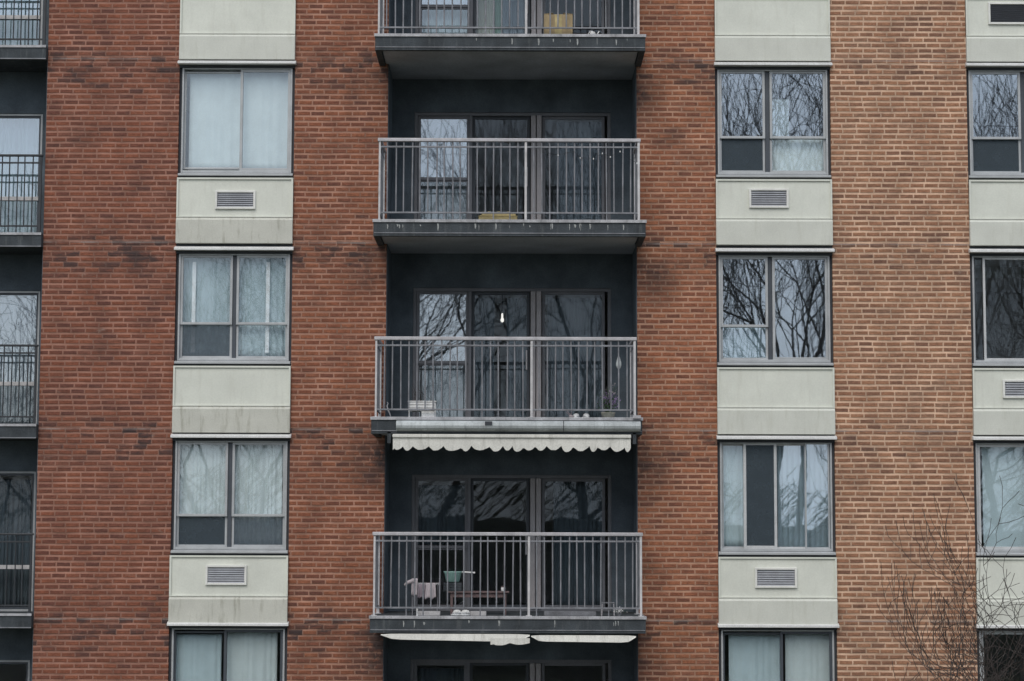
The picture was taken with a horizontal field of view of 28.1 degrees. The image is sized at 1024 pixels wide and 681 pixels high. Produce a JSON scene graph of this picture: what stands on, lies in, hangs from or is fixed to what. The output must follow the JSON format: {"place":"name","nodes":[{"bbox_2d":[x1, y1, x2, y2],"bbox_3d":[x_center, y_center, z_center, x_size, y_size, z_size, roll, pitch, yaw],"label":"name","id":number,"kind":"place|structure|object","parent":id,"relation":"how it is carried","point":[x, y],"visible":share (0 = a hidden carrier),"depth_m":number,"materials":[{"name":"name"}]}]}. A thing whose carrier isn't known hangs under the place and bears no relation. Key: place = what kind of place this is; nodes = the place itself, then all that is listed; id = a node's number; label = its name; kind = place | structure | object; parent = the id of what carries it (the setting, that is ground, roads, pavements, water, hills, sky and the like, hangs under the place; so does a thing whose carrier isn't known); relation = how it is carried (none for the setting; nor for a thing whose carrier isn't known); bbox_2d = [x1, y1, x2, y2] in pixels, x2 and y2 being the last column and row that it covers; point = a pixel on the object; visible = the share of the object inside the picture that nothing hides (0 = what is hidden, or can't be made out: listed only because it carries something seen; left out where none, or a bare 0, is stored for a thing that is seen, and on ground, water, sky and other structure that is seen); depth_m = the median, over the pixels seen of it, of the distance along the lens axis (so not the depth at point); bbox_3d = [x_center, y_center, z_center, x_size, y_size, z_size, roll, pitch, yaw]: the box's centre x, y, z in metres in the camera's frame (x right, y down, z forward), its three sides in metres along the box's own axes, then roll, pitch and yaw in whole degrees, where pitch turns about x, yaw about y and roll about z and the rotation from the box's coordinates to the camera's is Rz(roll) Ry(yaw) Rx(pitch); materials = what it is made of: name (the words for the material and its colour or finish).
{"place":"outdoors","nodes":[
{"label":"outdoors","id":0,"kind":"place"},
{"bbox_2d":[0,0,1023,680],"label":"apartment building","id":1,"kind":"structure","parent":0,"point":[870,278],"depth_m":30.24,"materials":[{"name":"red brick"}]},
{"bbox_2d":[0,660,29,680],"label":"balcony door","id":2,"kind":"structure","parent":1,"relation":"in","point":[27,662],"depth_m":30.45,"materials":[{"name":"metal"}]},
{"bbox_2d":[0,479,30,606],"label":"curtain","id":3,"kind":"object","parent":1,"relation":"hanging from","point":[15,505],"visible":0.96,"depth_m":30.87,"materials":[{"name":"grey fabric"}]},
{"bbox_2d":[0,471,35,610],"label":"balcony door","id":4,"kind":"structure","parent":1,"relation":"in","point":[18,473],"depth_m":30.64,"materials":[{"name":"metal"}]},
{"bbox_2d":[0,298,36,422],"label":"curtain","id":5,"kind":"object","parent":1,"relation":"hanging from","point":[17,321],"visible":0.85,"depth_m":31.13,"materials":[{"name":"white fabric"}]},
{"bbox_2d":[0,119,38,231],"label":"curtain","id":6,"kind":"object","parent":1,"relation":"hanging from","point":[19,136],"visible":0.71,"depth_m":31.41,"materials":[{"name":"white fabric"}]},
{"bbox_2d":[0,0,39,44],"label":"curtain","id":7,"kind":"object","parent":1,"relation":"hanging from","point":[32,23],"visible":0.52,"depth_m":31.63,"materials":[{"name":"white fabric"}]},
{"bbox_2d":[0,291,39,423],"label":"balcony door","id":8,"kind":"structure","parent":1,"relation":"in","point":[37,293],"depth_m":30.94,"materials":[{"name":"glass"}]},
{"bbox_2d":[0,0,42,44],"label":"balcony door","id":9,"kind":"structure","parent":1,"relation":"in","point":[2,17],"depth_m":31.39,"materials":[{"name":"metal"}]},
{"bbox_2d":[0,114,42,231],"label":"balcony door","id":10,"kind":"structure","parent":1,"relation":"in","point":[2,116],"depth_m":31.23,"materials":[{"name":"metal"}]},
{"bbox_2d":[191,262,195,351],"bbox_3d":[-4.719,-0.495,30.330,0.056,1.350,0.008,0,-6,0],"label":"blind vane","id":11,"kind":"object","parent":1,"relation":"attached to","point":[193,301],"visible":1,"depth_m":30.33,"materials":[{"name":"white plastic"}]},
{"bbox_2d":[176,634,221,680],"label":"curtain","id":12,"kind":"object","parent":1,"relation":"hanging from","point":[198,657],"visible":1,"depth_m":29.88,"materials":[{"name":"white fabric"}]},
{"bbox_2d":[179,445,225,513],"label":"curtain","id":13,"kind":"object","parent":1,"relation":"hanging from","point":[202,479],"visible":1,"depth_m":30.13,"materials":[{"name":"white fabric"}]},
{"bbox_2d":[182,258,232,355],"bbox_3d":[-4.515,-0.496,30.379,0.736,1.546,0.025,0,-6,0],"label":"curtain","id":14,"kind":"object","parent":1,"relation":"hanging from","point":[212,289],"visible":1,"depth_m":30.38,"materials":[{"name":"white fabric"}]},
{"bbox_2d":[188,71,240,170],"bbox_3d":[-4.448,-3.276,30.652,0.775,1.534,0.017,0,-6,0],"label":"curtain","id":15,"kind":"object","parent":1,"relation":"hanging from","point":[214,125],"visible":1,"depth_m":30.65,"materials":[{"name":"white fabric"}]},
{"bbox_2d":[169,628,287,680],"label":"window","id":16,"kind":"structure","parent":1,"relation":"in","point":[283,632],"depth_m":29.76,"materials":[{"name":"metal"}]},
{"bbox_2d":[171,441,289,552],"bbox_3d":[-4.118,2.289,29.996,1.719,1.649,0.245,0,-6,0],"label":"window","id":17,"kind":"structure","parent":1,"relation":"in","point":[190,533],"depth_m":29.97,"materials":[{"name":"metal"}]},
{"bbox_2d":[174,254,292,363],"bbox_3d":[-4.110,-0.468,30.265,1.719,1.649,0.245,0,-6,0],"label":"window","id":18,"kind":"structure","parent":1,"relation":"in","point":[234,323],"depth_m":30.23,"materials":[{"name":"metal"}]},
{"bbox_2d":[178,68,294,176],"bbox_3d":[-4.102,-3.254,30.536,1.719,1.649,0.245,0,-6,0],"label":"window","id":19,"kind":"structure","parent":1,"relation":"in","point":[182,170],"depth_m":30.50,"materials":[{"name":"metal"}]},
{"bbox_2d":[227,632,277,680],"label":"curtain","id":20,"kind":"object","parent":1,"relation":"hanging from","point":[251,656],"visible":1,"depth_m":29.88,"materials":[{"name":"white fabric"}]},
{"bbox_2d":[234,445,282,544],"bbox_3d":[-3.749,2.263,30.111,0.735,1.547,0.029,0,-6,0],"label":"curtain","id":21,"kind":"object","parent":1,"relation":"hanging from","point":[258,478],"visible":1,"depth_m":30.11,"materials":[{"name":"white fabric"}]},
{"bbox_2d":[238,258,285,355],"bbox_3d":[-3.694,-0.493,30.379,0.749,1.546,0.025,0,-6,0],"label":"curtain","id":22,"kind":"object","parent":1,"relation":"hanging from","point":[252,291],"visible":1,"depth_m":30.38,"materials":[{"name":"white fabric"}]},
{"bbox_2d":[243,72,287,167],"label":"curtain","id":23,"kind":"object","parent":1,"relation":"hanging from","point":[265,116],"visible":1,"depth_m":30.65,"materials":[{"name":"white fabric"}]},
{"bbox_2d":[265,262,269,352],"bbox_3d":[-3.623,-0.492,30.330,0.056,1.350,0.008,0,-6,0],"label":"blind vane","id":24,"kind":"object","parent":1,"relation":"attached to","point":[267,305],"visible":1,"depth_m":30.33,"materials":[{"name":"white fabric"}]},
{"bbox_2d":[409,386,436,416],"bbox_3d":[-1.281,0.863,29.274,0.410,0.492,0.190,0,-6,0],"label":"planter box","id":25,"kind":"object","parent":1,"relation":"on","point":[424,413],"visible":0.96,"depth_m":29.18,"materials":[{"name":"white plastic"}]},
{"bbox_2d":[411,583,440,614],"bbox_3d":[-1.279,3.698,29.294,0.509,0.461,0.304,0,-6,0],"label":"drying rack","id":26,"kind":"object","parent":1,"relation":"on","point":[437,584],"visible":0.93,"depth_m":29.25,"materials":[{"name":"grey metal"}]},
{"bbox_2d":[404,578,417,595],"bbox_3d":[-1.442,3.523,29.162,0.203,0.263,0.066,0,-6,0],"label":"garment","id":27,"kind":"object","parent":26,"relation":"hanging from","point":[410,581],"visible":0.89,"depth_m":29.16,"materials":[{"name":"grey fabric"}]},
{"bbox_2d":[418,584,424,598],"bbox_3d":[-1.288,3.572,29.153,0.113,0.213,0.056,0,-6,0],"label":"garment","id":28,"kind":"object","parent":26,"relation":"hanging from","point":[419,591],"visible":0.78,"depth_m":29.17,"materials":[{"name":"grey fabric"}]},
{"bbox_2d":[425,583,435,598],"bbox_3d":[-1.160,3.572,29.153,0.159,0.237,0.055,0,-6,0],"label":"garment","id":29,"kind":"object","parent":26,"relation":"hanging from","point":[427,592],"visible":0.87,"depth_m":29.17,"materials":[{"name":"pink fabric"}]},
{"bbox_2d":[418,611,440,614],"bbox_3d":[-1.182,3.883,29.140,0.322,0.055,0.220,0,-6,0],"label":"tray","id":30,"kind":"object","parent":1,"relation":"on","point":[430,613],"visible":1,"depth_m":29.03,"materials":[{"name":"white plastic"}]},
{"bbox_2d":[417,668,463,680],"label":"curtain","id":31,"kind":"object","parent":1,"relation":"hanging from","point":[439,674],"visible":1,"depth_m":30.91,"materials":[{"name":"black fabric"}]},
{"bbox_2d":[418,485,464,543],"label":"curtain","id":32,"kind":"object","parent":1,"relation":"hanging from","point":[441,508],"visible":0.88,"depth_m":31.15,"materials":[{"name":"grey fabric"}]},
{"bbox_2d":[421,121,466,218],"bbox_3d":[-1.046,-2.470,31.647,0.721,1.870,0.040,0,-6,0],"label":"curtain","id":33,"kind":"object","parent":1,"relation":"hanging from","point":[443,129],"visible":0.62,"depth_m":31.67,"materials":[{"name":"white fabric"}]},
{"bbox_2d":[423,366,464,416],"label":"curtain","id":34,"kind":"object","parent":1,"relation":"hanging from","point":[445,389],"visible":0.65,"depth_m":31.33,"materials":[{"name":"white fabric"}]},
{"bbox_2d":[422,0,466,33],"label":"curtain","id":35,"kind":"object","parent":1,"relation":"hanging from","point":[448,18],"visible":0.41,"depth_m":31.89,"materials":[{"name":"white fabric"}]},
{"bbox_2d":[451,610,460,615],"bbox_3d":[-0.789,3.853,28.963,0.156,0.083,0.083,0,-6,0],"label":"shoe","id":36,"kind":"object","parent":1,"relation":"on","point":[456,612],"visible":1,"depth_m":28.93,"materials":[{"name":"white plastic"}]},
{"bbox_2d":[460,610,469,615],"bbox_3d":[-0.670,3.853,28.963,0.156,0.083,0.083,0,-6,0],"label":"shoe","id":37,"kind":"object","parent":1,"relation":"on","point":[465,612],"visible":1,"depth_m":28.93,"materials":[{"name":"white plastic"}]},
{"bbox_2d":[470,611,485,615],"bbox_3d":[-0.484,3.885,29.140,0.234,0.055,0.220,0,-6,0],"label":"tray","id":38,"kind":"object","parent":1,"relation":"on","point":[475,613],"visible":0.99,"depth_m":29.03,"materials":[{"name":"white plastic"}]},
{"bbox_2d":[448,591,508,614],"bbox_3d":[-0.483,3.783,29.516,0.889,0.332,0.388,0,-6,0],"label":"table","id":39,"kind":"object","parent":1,"relation":"on","point":[477,594],"visible":0.68,"depth_m":29.36,"materials":[{"name":"brown wood"}]},
{"bbox_2d":[443,582,461,590],"bbox_3d":[-0.854,3.548,29.495,0.260,0.128,0.216,0,-6,0],"label":"crate","id":40,"kind":"object","parent":39,"relation":"on","point":[451,586],"visible":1,"depth_m":29.39,"materials":[{"name":"plastic"}]},
{"bbox_2d":[443,571,474,581],"bbox_3d":[-0.762,3.406,29.509,0.460,0.156,0.222,0,-6,0],"label":"plastic tub","id":41,"kind":"object","parent":40,"relation":"on","point":[451,576],"visible":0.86,"depth_m":29.43,"materials":[{"name":"green plastic"}]},
{"bbox_2d":[474,298,493,416],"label":"curtain","id":42,"kind":"object","parent":1,"relation":"hanging from","point":[484,318],"visible":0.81,"depth_m":31.38,"materials":[{"name":"grey fabric"}]},
{"bbox_2d":[476,0,494,33],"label":"curtain","id":43,"kind":"object","parent":1,"relation":"hanging from","point":[481,13],"visible":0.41,"depth_m":31.90,"materials":[{"name":"grey fabric"}]},
{"bbox_2d":[478,215,517,218],"bbox_3d":[-0.201,-1.747,29.609,0.567,0.099,0.293,0,-6,1],"label":"flat box","id":44,"kind":"object","parent":1,"relation":"on","point":[497,217],"visible":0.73,"depth_m":29.47,"materials":[{"name":"cardboard"}]},
{"bbox_2d":[481,211,515,215],"bbox_3d":[-0.195,-1.814,29.615,0.500,0.062,0.293,0,-6,-2],"label":"flat box","id":45,"kind":"object","parent":44,"relation":"on","point":[497,214],"visible":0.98,"depth_m":29.47,"materials":[{"name":"cardboard"}]},
{"bbox_2d":[495,0,502,33],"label":"curtain","id":46,"kind":"object","parent":1,"relation":"hanging from","point":[497,14],"visible":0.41,"depth_m":31.93,"materials":[{"name":"fabric"}]},
{"bbox_2d":[501,295,503,321],"bbox_3d":[-0.152,-0.735,32.123,0.056,0.905,0.055,0,-6,0],"label":"hanging lamp","id":47,"kind":"object","parent":1,"relation":"hanging from","point":[502,318],"visible":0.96,"depth_m":32.08,"materials":[{"name":"white"}]},
{"bbox_2d":[410,659,611,680],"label":"balcony door","id":48,"kind":"structure","parent":1,"relation":"in","point":[468,664],"depth_m":30.70,"materials":[{"name":"grey metal"}]},
{"bbox_2d":[412,288,610,416],"bbox_3d":[-0.001,0.247,31.173,3.018,2.097,0.160,0,-6,0],"label":"balcony door","id":49,"kind":"structure","parent":1,"relation":"in","point":[470,293],"depth_m":31.20,"materials":[{"name":"grey metal"}]},
{"bbox_2d":[411,475,611,611],"bbox_3d":[-0.009,3.056,30.899,3.018,2.047,0.160,0,-6,0],"label":"balcony door","id":50,"kind":"structure","parent":1,"relation":"in","point":[469,480],"depth_m":30.90,"materials":[{"name":"grey metal"}]},
{"bbox_2d":[414,112,610,219],"bbox_3d":[0.008,-2.517,31.443,3.018,1.987,0.160,0,-6,0],"label":"balcony door","id":51,"kind":"structure","parent":1,"relation":"in","point":[471,117],"depth_m":31.46,"materials":[{"name":"grey metal"}]},
{"bbox_2d":[415,0,610,33],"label":"balcony door","id":52,"kind":"structure","parent":1,"relation":"in","point":[472,3],"depth_m":31.68,"materials":[{"name":"grey metal"}]},
{"bbox_2d":[502,0,524,33],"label":"curtain","id":53,"kind":"object","parent":1,"relation":"hanging from","point":[513,14],"visible":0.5,"depth_m":31.90,"materials":[{"name":"grey fabric"}]},
{"bbox_2d":[506,298,526,416],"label":"curtain","id":54,"kind":"object","parent":1,"relation":"hanging from","point":[516,317],"visible":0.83,"depth_m":31.39,"materials":[{"name":"grey fabric"}]},
{"bbox_2d":[544,13,572,33],"bbox_3d":[0.673,-4.572,29.873,0.418,0.356,0.303,0,-6,0],"label":"cardboard box","id":55,"kind":"object","parent":1,"relation":"on","point":[562,20],"visible":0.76,"depth_m":29.73,"materials":[{"name":"cardboard"}]},
{"bbox_2d":[544,611,595,615],"bbox_3d":[0.823,3.887,29.141,0.737,0.060,0.220,0,-6,0],"label":"tray","id":56,"kind":"object","parent":1,"relation":"on","point":[569,613],"visible":1,"depth_m":29.03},
{"bbox_2d":[547,298,601,416],"bbox_3d":[0.965,0.315,31.377,0.843,1.950,0.044,0,-6,0],"label":"curtain","id":57,"kind":"object","parent":1,"relation":"hanging from","point":[574,317],"visible":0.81,"depth_m":31.39,"materials":[{"name":"grey fabric"}]},
{"bbox_2d":[553,482,601,604],"bbox_3d":[1.004,3.115,31.104,0.748,1.920,0.041,0,-6,0],"label":"curtain","id":58,"kind":"object","parent":1,"relation":"hanging from","point":[577,506],"visible":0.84,"depth_m":31.11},
{"bbox_2d":[556,121,601,219],"bbox_3d":[1.055,-2.463,31.648,0.735,1.870,0.041,0,-6,0],"label":"curtain","id":59,"kind":"object","parent":1,"relation":"hanging from","point":[564,129],"visible":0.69,"depth_m":31.66,"materials":[{"name":"grey fabric"}]},
{"bbox_2d":[542,151,636,163],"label":"string lights","id":60,"kind":"object","parent":1,"relation":"hanging from","point":[592,158],"visible":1,"depth_m":29.43,"materials":[{"name":"white plastic"}]},
{"bbox_2d":[601,602,614,615],"bbox_3d":[1.365,3.826,29.167,0.195,0.189,0.195,0,-6,0],"label":"stool","id":61,"kind":"object","parent":1,"relation":"on","point":[602,606],"visible":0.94,"depth_m":29.08,"materials":[{"name":"metal"}]},
{"bbox_2d":[597,383,621,416],"bbox_3d":[1.386,0.861,29.277,0.343,0.515,0.256,-4,-7,35],"label":"flower pot","id":62,"kind":"object","parent":1,"relation":"on","point":[606,404],"visible":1,"depth_m":29.24,"materials":[{"name":"grey ceramic"}]},
{"bbox_2d":[616,356,620,368],"bbox_3d":[1.523,0.244,29.215,0.079,0.340,0.043,0,-6,0],"label":"hanging ornament","id":63,"kind":"object","parent":1,"relation":"hanging from","point":[619,363],"visible":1,"depth_m":29.19,"materials":[{"name":"white plastic"}]},
{"bbox_2d":[613,601,626,615],"bbox_3d":[1.528,3.777,28.952,0.212,0.245,0.139,-2,-6,22],"label":"flower pot","id":64,"kind":"object","parent":1,"relation":"on","point":[618,613],"visible":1,"depth_m":28.93,"materials":[{"name":"white plastic"}]},
{"bbox_2d":[723,446,743,546],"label":"curtain","id":65,"kind":"object","parent":1,"relation":"hanging from","point":[733,495],"visible":1,"depth_m":30.11,"materials":[{"name":"white fabric"}]},
{"bbox_2d":[723,328,765,357],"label":"curtain","id":66,"kind":"object","parent":1,"relation":"hanging from","point":[744,342],"visible":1,"depth_m":30.33,"materials":[{"name":"white fabric"}]},
{"bbox_2d":[728,632,779,680],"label":"curtain","id":67,"kind":"object","parent":1,"relation":"hanging from","point":[754,657],"visible":1,"depth_m":29.88,"materials":[{"name":"white fabric"}]},
{"bbox_2d":[715,69,830,177],"bbox_3d":[3.885,-3.231,30.536,1.717,1.649,0.245,0,-6,0],"label":"window","id":68,"kind":"structure","parent":1,"relation":"in","point":[735,156],"depth_m":30.51,"materials":[{"name":"metal"}]},
{"bbox_2d":[716,255,833,365],"bbox_3d":[3.877,-0.444,30.265,1.717,1.649,0.245,0,-6,0],"label":"window","id":69,"kind":"structure","parent":1,"relation":"in","point":[771,359],"depth_m":30.23,"materials":[{"name":"metal"}]},
{"bbox_2d":[717,442,835,554],"bbox_3d":[3.869,2.313,29.996,1.717,1.649,0.245,0,-6,0],"label":"window","id":70,"kind":"structure","parent":1,"relation":"in","point":[759,458],"depth_m":29.97,"materials":[{"name":"metal"}]},
{"bbox_2d":[719,630,836,680],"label":"window","id":71,"kind":"structure","parent":1,"relation":"in","point":[832,633],"depth_m":29.76,"materials":[{"name":"metal"}]},
{"bbox_2d":[772,99,788,135],"bbox_3d":[4.015,-3.319,30.628,0.263,0.590,0.006,0,-6,0],"label":"window shade","id":72,"kind":"object","parent":1,"relation":"attached to","point":[780,117],"depth_m":30.63,"materials":[{"name":"white fabric"}]},
{"bbox_2d":[772,140,822,170],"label":"curtain","id":73,"kind":"object","parent":1,"relation":"hanging from","point":[797,155],"visible":1,"depth_m":30.61,"materials":[{"name":"white fabric"}]},
{"bbox_2d":[777,444,827,546],"bbox_3d":[4.307,2.285,30.112,0.802,1.550,0.040,0,-6,0],"label":"vertical blind","id":74,"kind":"object","parent":1,"relation":"attached to","point":[790,494],"visible":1,"depth_m":30.11,"materials":[{"name":"white fabric"}]},
{"bbox_2d":[785,634,829,680],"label":"curtain","id":75,"kind":"object","parent":1,"relation":"hanging from","point":[806,657],"visible":1,"depth_m":29.88,"materials":[{"name":"white fabric"}]},
{"bbox_2d":[966,70,1023,178],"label":"window","id":76,"kind":"structure","parent":1,"relation":"in","point":[988,157],"depth_m":30.51,"materials":[{"name":"metal"}]},
{"bbox_2d":[970,256,1023,366],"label":"window","id":77,"kind":"structure","parent":1,"relation":"in","point":[1007,362],"depth_m":30.22,"materials":[{"name":"metal"}]},
{"bbox_2d":[973,443,1023,555],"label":"window","id":78,"kind":"structure","parent":1,"relation":"attached to","point":[1005,465],"depth_m":30.11,"materials":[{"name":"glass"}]},
{"bbox_2d":[977,631,1023,680],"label":"window","id":79,"kind":"structure","parent":1,"relation":"in","point":[996,632],"depth_m":29.76,"materials":[{"name":"metal"}]},
{"bbox_3d":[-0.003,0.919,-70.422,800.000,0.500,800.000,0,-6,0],"label":"ground","id":80,"kind":"structure","parent":0,"visible":0},
{"bbox_2d":[877,474,1023,680],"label":"bare tree","id":81,"kind":"object","parent":80,"relation":"on","point":[962,668],"visible":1,"depth_m":25.95,"materials":[{"name":"brown plant"}]}
]}

